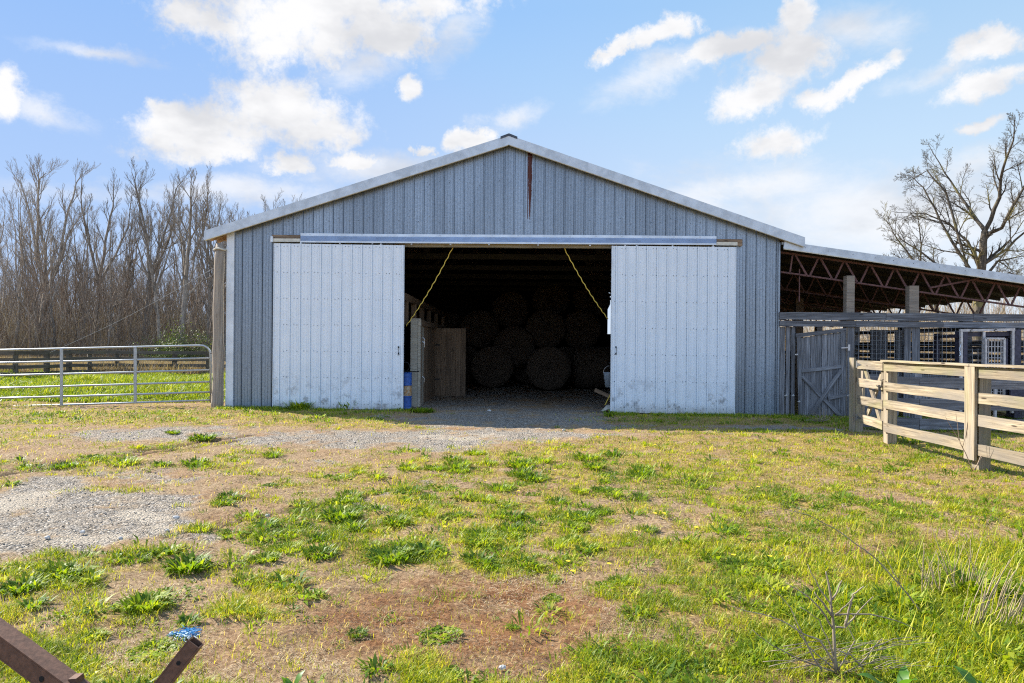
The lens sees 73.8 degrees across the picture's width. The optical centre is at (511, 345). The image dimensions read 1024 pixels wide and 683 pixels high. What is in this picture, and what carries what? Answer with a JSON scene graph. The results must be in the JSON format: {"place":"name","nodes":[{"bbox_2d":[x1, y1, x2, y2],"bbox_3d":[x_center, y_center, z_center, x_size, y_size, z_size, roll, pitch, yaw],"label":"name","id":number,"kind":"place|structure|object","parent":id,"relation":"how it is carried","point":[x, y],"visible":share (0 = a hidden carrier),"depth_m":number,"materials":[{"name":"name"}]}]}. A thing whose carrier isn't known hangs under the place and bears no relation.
{"place":"outdoors","nodes":[
{"label":"outdoors","id":0,"kind":"place"},
{"bbox_2d":[0,369,225,402],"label":"field grass","id":1,"kind":"structure","parent":0,"point":[51,380],"depth_m":20.26,"materials":[{"name":"plant"}]},
{"bbox_2d":[0,354,225,374],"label":"dry grass","id":2,"kind":"structure","parent":0,"point":[139,368],"depth_m":31.04,"materials":[{"name":"plant"}]},
{"bbox_2d":[0,407,976,660],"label":"gravel","id":3,"kind":"structure","parent":0,"point":[197,498],"depth_m":6.36,"materials":[{"name":"gravel"}]},
{"bbox_2d":[206,404,797,419],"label":"foundation grass","id":4,"kind":"structure","parent":0,"point":[269,407],"depth_m":14.99,"materials":[{"name":"plant"}]},
{"bbox_2d":[0,376,1023,682],"bbox_3d":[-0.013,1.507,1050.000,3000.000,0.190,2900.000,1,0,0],"label":"ground","id":5,"kind":"structure","parent":0,"point":[512,398],"depth_m":6.09,"materials":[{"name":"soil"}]},
{"bbox_2d":[0,223,19,338],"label":"bare tree","id":6,"kind":"object","parent":5,"relation":"on","point":[1,308],"visible":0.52,"depth_m":48.67,"materials":[{"name":"grey plant"}]},
{"bbox_2d":[0,175,40,348],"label":"bare tree","id":7,"kind":"object","parent":5,"relation":"on","point":[16,274],"visible":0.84,"depth_m":45.48,"materials":[{"name":"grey plant"}]},
{"bbox_2d":[0,573,54,597],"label":"weed clump","id":8,"kind":"object","parent":5,"relation":"on","point":[15,591],"visible":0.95,"depth_m":4.10,"materials":[{"name":"plant"}]},
{"bbox_2d":[14,229,45,357],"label":"sapling","id":9,"kind":"object","parent":5,"relation":"on","point":[29,312],"visible":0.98,"depth_m":41.85,"materials":[{"name":"brown plant"}]},
{"bbox_2d":[8,590,58,611],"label":"weed clump","id":10,"kind":"object","parent":5,"relation":"on","point":[28,604],"visible":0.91,"depth_m":3.86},
{"bbox_2d":[7,190,62,350],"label":"bare tree","id":11,"kind":"object","parent":5,"relation":"on","point":[34,301],"visible":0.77,"depth_m":44.95,"materials":[{"name":"grey plant"}]},
{"bbox_2d":[6,206,64,314],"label":"bare tree","id":12,"kind":"object","parent":5,"relation":"on","point":[32,247],"visible":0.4,"depth_m":57.01,"materials":[{"name":"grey plant"}]},
{"bbox_2d":[24,256,50,357],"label":"sapling","id":13,"kind":"object","parent":5,"relation":"on","point":[42,263],"visible":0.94,"depth_m":42.34,"materials":[{"name":"brown plant"}]},
{"bbox_2d":[21,259,56,356],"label":"sapling","id":14,"kind":"object","parent":5,"relation":"on","point":[46,303],"visible":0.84,"depth_m":43.74,"materials":[{"name":"brown plant"}]},
{"bbox_2d":[0,153,100,347],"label":"bare tree","id":15,"kind":"object","parent":5,"relation":"on","point":[38,227],"visible":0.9,"depth_m":45.93,"materials":[{"name":"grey plant"}]},
{"bbox_2d":[20,186,83,354],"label":"bare tree","id":16,"kind":"object","parent":5,"relation":"on","point":[51,274],"visible":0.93,"depth_m":44.83,"materials":[{"name":"grey plant"}]},
{"bbox_2d":[34,246,69,347],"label":"sapling","id":17,"kind":"object","parent":5,"relation":"on","point":[52,289],"visible":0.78,"depth_m":45.10,"materials":[{"name":"brown plant"}]},
{"bbox_2d":[33,557,86,579],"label":"weed clump","id":18,"kind":"object","parent":5,"relation":"on","point":[58,563],"visible":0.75,"depth_m":4.39,"materials":[{"name":"plant"}]},
{"bbox_2d":[52,214,94,341],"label":"bare tree","id":19,"kind":"object","parent":5,"relation":"on","point":[68,265],"visible":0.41,"depth_m":52.23,"materials":[{"name":"grey plant"}]},
{"bbox_2d":[58,193,98,344],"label":"bare tree","id":20,"kind":"object","parent":5,"relation":"on","point":[87,261],"visible":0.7,"depth_m":47.86,"materials":[{"name":"grey plant"}]},
{"bbox_2d":[66,253,91,349],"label":"sapling","id":21,"kind":"object","parent":5,"relation":"on","point":[75,292],"visible":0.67,"depth_m":47.07,"materials":[{"name":"brown plant"}]},
{"bbox_2d":[65,567,106,587],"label":"weed clump","id":22,"kind":"object","parent":5,"relation":"on","point":[86,578],"visible":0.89,"depth_m":4.24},
{"bbox_2d":[73,237,110,350],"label":"sapling","id":23,"kind":"object","parent":5,"relation":"on","point":[91,330],"visible":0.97,"depth_m":42.73,"materials":[{"name":"brown plant"}]},
{"bbox_2d":[73,626,113,641],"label":"weed clump","id":24,"kind":"object","parent":5,"relation":"on","point":[92,633],"visible":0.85,"depth_m":3.49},
{"bbox_2d":[0,617,203,682],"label":"rusty frame","id":25,"kind":"object","parent":5,"relation":"on","point":[26,658],"visible":1,"depth_m":1.73,"materials":[{"name":"metal"}]},
{"bbox_2d":[0,344,211,405],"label":"metal gate","id":26,"kind":"structure","parent":5,"relation":"on","point":[135,372],"depth_m":15.78,"materials":[{"name":"grey metal"}]},
{"bbox_2d":[75,166,136,350],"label":"bare tree","id":27,"kind":"object","parent":5,"relation":"on","point":[106,234],"visible":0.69,"depth_m":50.16,"materials":[{"name":"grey plant"}]},
{"bbox_2d":[88,207,135,324],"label":"bare tree","id":28,"kind":"object","parent":5,"relation":"on","point":[96,252],"visible":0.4,"depth_m":57.38,"materials":[{"name":"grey plant"}]},
{"bbox_2d":[0,256,225,357],"bbox_3d":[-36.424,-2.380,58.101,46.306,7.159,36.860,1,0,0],"label":"undergrowth","id":29,"kind":"object","parent":5,"relation":"on","point":[23,339],"visible":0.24,"depth_m":44.43,"materials":[{"name":"plant"}]},
{"bbox_2d":[0,350,225,373],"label":"board fence","id":30,"kind":"object","parent":5,"relation":"on","point":[14,367],"visible":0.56,"depth_m":30.37,"materials":[{"name":"brown wood"}]},
{"bbox_2d":[100,209,130,354],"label":"bare tree","id":31,"kind":"object","parent":5,"relation":"on","point":[111,275],"visible":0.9,"depth_m":45.64,"materials":[{"name":"grey plant"}]},
{"bbox_2d":[95,233,140,349],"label":"sapling","id":32,"kind":"object","parent":5,"relation":"on","point":[128,281],"visible":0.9,"depth_m":44.57,"materials":[{"name":"brown plant"}]},
{"bbox_2d":[113,258,144,355],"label":"sapling","id":33,"kind":"object","parent":5,"relation":"on","point":[128,297],"visible":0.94,"depth_m":43.20,"materials":[{"name":"brown plant"}]},
{"bbox_2d":[115,201,153,344],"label":"bare tree","id":34,"kind":"object","parent":5,"relation":"on","point":[131,251],"visible":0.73,"depth_m":48.26,"materials":[{"name":"grey plant"}]},
{"bbox_2d":[104,588,179,617],"bbox_3d":[-2.058,1.438,3.863,0.380,0.110,0.370,1,0,36],"label":"weed clump","id":35,"kind":"object","parent":5,"relation":"on","point":[130,601],"visible":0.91,"depth_m":3.87,"materials":[{"name":"plant"}]},
{"bbox_2d":[117,209,167,320],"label":"bare tree","id":36,"kind":"object","parent":5,"relation":"on","point":[126,232],"visible":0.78,"depth_m":48.00,"materials":[{"name":"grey plant"}]},
{"bbox_2d":[126,253,161,354],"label":"sapling","id":37,"kind":"object","parent":5,"relation":"on","point":[146,326],"visible":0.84,"depth_m":44.94,"materials":[{"name":"brown plant"}]},
{"bbox_2d":[122,191,172,334],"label":"bare tree","id":38,"kind":"object","parent":5,"relation":"on","point":[162,218],"visible":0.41,"depth_m":50.81,"materials":[{"name":"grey plant"}]},
{"bbox_2d":[124,637,179,661],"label":"weed clump","id":39,"kind":"object","parent":5,"relation":"on","point":[153,653],"visible":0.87,"depth_m":3.32,"materials":[{"name":"plant"}]},
{"bbox_2d":[124,156,191,355],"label":"bare tree","id":40,"kind":"object","parent":5,"relation":"on","point":[140,216],"visible":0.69,"depth_m":47.87,"materials":[{"name":"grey plant"}]},
{"bbox_2d":[134,189,187,354],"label":"bare tree","id":41,"kind":"object","parent":5,"relation":"on","point":[151,265],"visible":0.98,"depth_m":43.57,"materials":[{"name":"grey plant"}]},
{"bbox_2d":[150,539,183,559],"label":"weed clump","id":42,"kind":"object","parent":5,"relation":"on","point":[164,551],"visible":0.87,"depth_m":4.84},
{"bbox_2d":[160,270,179,336],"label":"bare tree","id":43,"kind":"object","parent":5,"relation":"on","point":[169,297],"visible":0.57,"depth_m":51.59,"materials":[{"name":"grey plant"}]},
{"bbox_2d":[157,247,183,341],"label":"sapling","id":44,"kind":"object","parent":5,"relation":"on","point":[173,298],"visible":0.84,"depth_m":44.27,"materials":[{"name":"brown plant"}]},
{"bbox_2d":[160,204,193,325],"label":"bare tree","id":45,"kind":"object","parent":5,"relation":"on","point":[180,296],"visible":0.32,"depth_m":51.01,"materials":[{"name":"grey plant"}]},
{"bbox_2d":[160,178,203,323],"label":"bare tree","id":46,"kind":"object","parent":5,"relation":"on","point":[176,264],"visible":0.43,"depth_m":47.82,"materials":[{"name":"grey plant"}]},
{"bbox_2d":[141,315,225,362],"bbox_3d":[-18.436,-0.155,39.055,4.968,3.140,4.384,0,0,-11],"label":"evergreen shrub","id":47,"kind":"object","parent":5,"relation":"on","point":[183,348],"visible":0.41,"depth_m":38.73,"materials":[{"name":"green plant"}]},
{"bbox_2d":[167,626,201,641],"bbox_3d":[-1.687,1.482,3.514,0.173,0.017,0.180,1,0,0],"label":"baling twine","id":48,"kind":"object","parent":5,"relation":"on","point":[187,632],"visible":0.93,"depth_m":3.51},
{"bbox_2d":[158,550,218,576],"bbox_3d":[-2.164,1.440,4.557,0.391,0.117,0.408,1,0,-26],"label":"weed clump","id":49,"kind":"object","parent":5,"relation":"on","point":[190,562],"visible":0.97,"depth_m":4.52,"materials":[{"name":"plant"}]},
{"bbox_2d":[172,611,205,627],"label":"weed clump","id":50,"kind":"object","parent":5,"relation":"on","point":[182,617],"visible":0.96,"depth_m":3.68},
{"bbox_2d":[158,165,226,355],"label":"bare tree","id":51,"kind":"object","parent":5,"relation":"on","point":[186,254],"visible":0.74,"depth_m":43.76,"materials":[{"name":"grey plant"}]},
{"bbox_2d":[186,432,217,440],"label":"weed clump","id":52,"kind":"object","parent":5,"relation":"on","point":[200,437],"visible":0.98,"depth_m":10.37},
{"bbox_2d":[183,198,243,350],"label":"bare tree","id":53,"kind":"object","parent":5,"relation":"on","point":[210,283],"visible":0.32,"depth_m":45.71,"materials":[{"name":"grey plant"}]},
{"bbox_2d":[185,184,244,356],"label":"bare tree","id":54,"kind":"object","parent":5,"relation":"on","point":[211,261],"visible":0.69,"depth_m":42.34,"materials":[{"name":"grey plant"}]},
{"bbox_2d":[211,243,226,407],"bbox_3d":[-6.596,-0.380,15.420,0.358,3.853,0.285,1,0,0],"label":"wooden pole","id":55,"kind":"object","parent":5,"relation":"on","point":[218,358],"visible":0.98,"depth_m":15.33,"materials":[{"name":"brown wood"}]},
{"bbox_2d":[244,549,282,563],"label":"weed clump","id":56,"kind":"object","parent":5,"relation":"on","point":[272,557],"visible":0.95,"depth_m":4.74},
{"bbox_2d":[301,542,337,560],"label":"weed clump","id":57,"kind":"object","parent":5,"relation":"on","point":[311,548],"visible":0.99,"depth_m":4.83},
{"bbox_2d":[316,503,365,522],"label":"weed clump","id":58,"kind":"object","parent":5,"relation":"on","point":[347,513],"visible":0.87,"depth_m":5.80,"materials":[{"name":"plant"}]},
{"bbox_2d":[345,625,368,638],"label":"weed clump","id":59,"kind":"object","parent":5,"relation":"on","point":[359,631],"visible":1,"depth_m":3.54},
{"bbox_2d":[355,653,396,678],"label":"weed clump","id":60,"kind":"object","parent":5,"relation":"on","point":[372,666],"visible":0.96,"depth_m":3.14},
{"bbox_2d":[357,543,419,566],"bbox_3d":[-0.856,1.450,4.753,0.426,0.128,0.421,1,0,19],"label":"weed clump","id":61,"kind":"object","parent":5,"relation":"on","point":[380,556],"visible":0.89,"depth_m":4.73,"materials":[{"name":"plant"}]},
{"bbox_2d":[403,372,411,408],"bbox_3d":[-2.470,1.045,15.850,0.296,0.837,0.296,1,0,0],"label":"blue barrel","id":62,"kind":"object","parent":5,"relation":"on","point":[407,389],"visible":0.65,"depth_m":15.73,"materials":[{"name":"paint"}]},
{"bbox_2d":[406,538,448,558],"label":"weed clump","id":63,"kind":"object","parent":5,"relation":"on","point":[422,545],"visible":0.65,"depth_m":4.95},
{"bbox_2d":[404,292,465,406],"bbox_3d":[-2.254,0.124,22.950,1.815,2.782,14.100,1,0,0],"label":"horse stall","id":64,"kind":"object","parent":5,"relation":"on","point":[438,361],"visible":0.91,"depth_m":19.88,"materials":[{"name":"brown wood"}]},
{"bbox_2d":[435,328,465,395],"bbox_3d":[-1.866,0.483,19.910,1.033,1.976,0.089,1,0,0],"label":"stall door","id":65,"kind":"structure","parent":64,"relation":"in","point":[450,343],"depth_m":19.88,"materials":[{"name":"brown wood"}]},
{"bbox_2d":[414,625,463,645],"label":"weed clump","id":66,"kind":"object","parent":5,"relation":"on","point":[437,630],"visible":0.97,"depth_m":3.51,"materials":[{"name":"plant"}]},
{"bbox_2d":[456,548,500,565],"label":"weed clump","id":67,"kind":"object","parent":5,"relation":"on","point":[466,556],"visible":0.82,"depth_m":4.73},
{"bbox_2d":[470,346,513,387],"bbox_3d":[-0.702,0.745,24.390,1.512,1.475,1.350,1,0,0],"label":"round bale","id":68,"kind":"object","parent":5,"relation":"on","point":[491,366],"visible":1,"depth_m":23.75},
{"bbox_2d":[493,326,534,366],"bbox_3d":[0.069,0.032,25.190,1.512,1.475,1.350,1,0,0],"label":"round bale","id":69,"kind":"object","parent":68,"relation":"on","point":[517,343],"visible":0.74,"depth_m":24.54},
{"bbox_2d":[204,133,804,414],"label":"metal barn","id":70,"kind":"structure","parent":5,"relation":"on","point":[318,286],"depth_m":15.44,"materials":[{"name":"silver metal"}]},
{"bbox_2d":[272,242,404,408],"bbox_3d":[-3.882,-0.459,15.275,2.921,3.762,0.130,1,0,0],"label":"sliding door","id":71,"kind":"structure","parent":70,"relation":"in","point":[338,309],"depth_m":15.28,"materials":[{"name":"white metal"}]},
{"bbox_2d":[610,244,735,414],"bbox_3d":[3.609,-0.377,15.275,2.786,3.822,0.130,1,0,0],"label":"sliding door","id":72,"kind":"structure","parent":70,"relation":"in","point":[673,346],"depth_m":15.28,"materials":[{"name":"white metal"}]},
{"bbox_2d":[0,407,1023,682],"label":"weeds","id":73,"kind":"object","parent":5,"relation":"on","point":[726,529],"visible":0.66,"depth_m":4.61,"materials":[{"name":"plant"}]},
{"bbox_2d":[0,407,1023,682],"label":"clover patches","id":74,"kind":"object","parent":5,"relation":"on","point":[52,615],"visible":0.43,"depth_m":4.90,"materials":[{"name":"plant"}]},
{"bbox_2d":[1,447,1023,682],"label":"weed patches","id":75,"kind":"object","parent":5,"relation":"on","point":[741,644],"visible":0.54,"depth_m":5.51,"materials":[{"name":"plant"}]},
{"bbox_2d":[500,457,539,468],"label":"weed clump","id":76,"kind":"object","parent":5,"relation":"on","point":[526,462],"visible":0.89,"depth_m":8.35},
{"bbox_2d":[513,347,537,384],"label":"round bale","id":77,"kind":"object","parent":5,"relation":"on","point":[519,374],"visible":0.21,"depth_m":25.85},
{"bbox_2d":[525,309,565,347],"bbox_3d":[1.248,-0.618,25.790,1.512,1.475,1.350,1,0,0],"label":"round bale","id":78,"kind":"object","parent":77,"relation":"on","point":[545,327],"visible":0.84,"depth_m":25.14},
{"bbox_2d":[526,346,570,389],"bbox_3d":[1.218,0.762,23.190,1.512,1.475,1.350,1,0,0],"label":"round bale","id":79,"kind":"object","parent":5,"relation":"on","point":[548,368],"visible":1,"depth_m":22.55},
{"bbox_2d":[557,346,574,384],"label":"round bale","id":80,"kind":"object","parent":5,"relation":"on","point":[567,351],"visible":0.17,"depth_m":25.85},
{"bbox_2d":[562,310,600,347],"bbox_3d":[2.631,-0.606,26.390,1.512,1.475,1.350,1,0,0],"label":"round bale","id":81,"kind":"object","parent":80,"relation":"on","point":[583,328],"visible":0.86,"depth_m":25.75},
{"bbox_2d":[571,286,609,317],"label":"round bale","id":82,"kind":"object","parent":81,"relation":"on","point":[582,298],"visible":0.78,"depth_m":27.54},
{"bbox_2d":[572,347,609,387],"bbox_3d":[2.862,0.776,24.192,1.350,1.475,1.512,1,0,10],"label":"round bale","id":83,"kind":"object","parent":5,"relation":"on","point":[589,364],"visible":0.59,"depth_m":23.58},
{"bbox_2d":[619,604,649,618],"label":"weed clump","id":84,"kind":"object","parent":5,"relation":"on","point":[629,608],"visible":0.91,"depth_m":3.84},
{"bbox_2d":[731,564,914,673],"bbox_3d":[1.421,1.262,3.124,0.851,0.521,0.016,1,0,0],"label":"dead shrub","id":85,"kind":"object","parent":5,"relation":"on","point":[836,668],"visible":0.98,"depth_m":3.12,"materials":[{"name":"wood"}]},
{"bbox_2d":[769,506,921,611],"bbox_3d":[1.852,1.194,3.779,0.881,0.606,0.009,1,0,0],"label":"dry branch","id":86,"kind":"object","parent":5,"relation":"on","point":[898,582],"visible":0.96,"depth_m":3.78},
{"bbox_2d":[678,533,1023,682],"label":"tall grass","id":87,"kind":"structure","parent":5,"relation":"on","point":[877,581],"depth_m":3.89,"materials":[{"name":"plant"}]},
{"bbox_2d":[849,358,863,431],"bbox_3d":[6.186,0.940,12.258,0.192,1.440,0.165,1,0,0],"label":"gate post","id":88,"kind":"object","parent":5,"relation":"on","point":[854,392],"visible":0.57,"depth_m":12.20,"materials":[{"name":"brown wood"}]},
{"bbox_2d":[855,360,883,429],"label":"wooden gate","id":89,"kind":"structure","parent":88,"relation":"attached to","point":[875,387],"depth_m":11.43,"materials":[{"name":"brown wood"}]},
{"bbox_2d":[763,636,957,674],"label":"twig litter","id":90,"kind":"object","parent":5,"relation":"on","point":[847,661],"visible":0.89,"depth_m":3.13,"materials":[{"name":"wood"}]},
{"bbox_2d":[857,666,916,682],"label":"dock plant","id":91,"kind":"object","parent":5,"relation":"on","point":[903,675],"visible":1,"depth_m":2.92,"materials":[{"name":"green plant"}]},
{"bbox_2d":[866,580,935,609],"bbox_3d":[2.254,1.450,3.953,0.376,0.127,0.387,0,0,34],"label":"weed clump","id":92,"kind":"object","parent":5,"relation":"on","point":[920,599],"visible":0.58,"depth_m":3.95,"materials":[{"name":"plant"}]},
{"bbox_2d":[779,241,1023,418],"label":"lean to shed","id":93,"kind":"object","parent":5,"relation":"on","point":[845,289],"visible":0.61,"depth_m":15.53,"materials":[{"name":"silver metal"}]},
{"bbox_2d":[785,328,849,415],"bbox_3d":[6.879,0.638,15.394,1.467,2.084,0.120,1,0,0],"label":"plank door","id":94,"kind":"structure","parent":93,"relation":"in","point":[821,359],"depth_m":15.43,"materials":[{"name":"grey wood"}]},
{"bbox_2d":[780,297,1023,367],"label":"undergrowth","id":95,"kind":"object","parent":5,"relation":"on","point":[929,336],"visible":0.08,"depth_m":43.74,"materials":[{"name":"brown plant"}]},
{"bbox_2d":[790,504,1023,682],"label":"seed grass","id":96,"kind":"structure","parent":5,"relation":"on","point":[844,602],"depth_m":4.04,"materials":[{"name":"plant"}]},
{"bbox_2d":[793,412,1023,432],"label":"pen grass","id":97,"kind":"structure","parent":5,"relation":"on","point":[847,425],"depth_m":14.54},
{"bbox_2d":[874,201,942,359],"bbox_3d":[22.302,-3.217,38.211,3.618,10.046,3.340,1,0,0],"label":"bare tree","id":98,"kind":"object","parent":5,"relation":"on","point":[908,254],"visible":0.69,"depth_m":37.88,"materials":[{"name":"brown plant"}]},
{"bbox_2d":[863,374,1023,429],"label":"board fence","id":99,"kind":"object","parent":5,"relation":"on","point":[915,421],"visible":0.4,"depth_m":12.71,"materials":[{"name":"grey wood"}]},
{"bbox_2d":[878,112,1023,360],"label":"bare tree","id":100,"kind":"object","parent":5,"relation":"on","point":[981,260],"visible":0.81,"depth_m":36.29,"materials":[{"name":"brown plant"}]},
{"bbox_2d":[914,526,988,594],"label":"dead stalks","id":101,"kind":"object","parent":5,"relation":"on","point":[946,571],"visible":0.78,"depth_m":4.12,"materials":[{"name":"plant"}]},
{"bbox_2d":[880,360,1023,470],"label":"board fence","id":102,"kind":"object","parent":5,"relation":"on","point":[977,397],"visible":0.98,"depth_m":8.55,"materials":[{"name":"brown wood"}]},
{"bbox_2d":[953,665,981,682],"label":"dock plant","id":103,"kind":"object","parent":5,"relation":"on","point":[969,678],"visible":1,"depth_m":2.92,"materials":[{"name":"green plant"}]},
{"bbox_2d":[928,563,1020,601],"bbox_3d":[2.828,1.437,4.163,0.530,0.163,0.510,1,0,0],"label":"weed clump","id":104,"kind":"object","parent":5,"relation":"on","point":[973,589],"visible":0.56,"depth_m":4.15,"materials":[{"name":"plant"}]},
{"bbox_2d":[933,328,1023,417],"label":"livestock chute","id":105,"kind":"object","parent":5,"relation":"on","point":[1010,349],"visible":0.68,"depth_m":15.14,"materials":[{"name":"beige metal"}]},
{"bbox_2d":[960,555,1023,625],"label":"dead stalks","id":106,"kind":"object","parent":5,"relation":"on","point":[1003,603],"visible":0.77,"depth_m":3.64,"materials":[{"name":"plant"}]},
{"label":"round bale","id":107,"kind":"object","parent":5,"relation":"on","visible":0},
{"bbox_2d":[460,310,498,347],"bbox_3d":[-1.265,-0.640,26.990,1.512,1.475,1.350,1,0,0],"label":"round bale","id":108,"kind":"object","parent":107,"relation":"on","point":[482,328],"visible":0.88,"depth_m":26.35},
{"bbox_2d":[491,291,528,327],"bbox_3d":[-0.074,-1.449,27.990,1.512,1.475,1.350,1,0,0],"label":"round bale","id":109,"kind":"object","parent":108,"relation":"on","point":[509,308],"visible":0.9,"depth_m":27.35},
{"bbox_2d":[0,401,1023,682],"bbox_3d":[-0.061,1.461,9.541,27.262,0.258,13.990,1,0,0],"label":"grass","id":110,"kind":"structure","parent":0,"point":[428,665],"depth_m":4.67,"materials":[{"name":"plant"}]},
{"bbox_2d":[0,0,1023,341],"label":"sky","id":111,"kind":"structure","parent":0,"point":[799,117],"materials":[{"name":"blue"}]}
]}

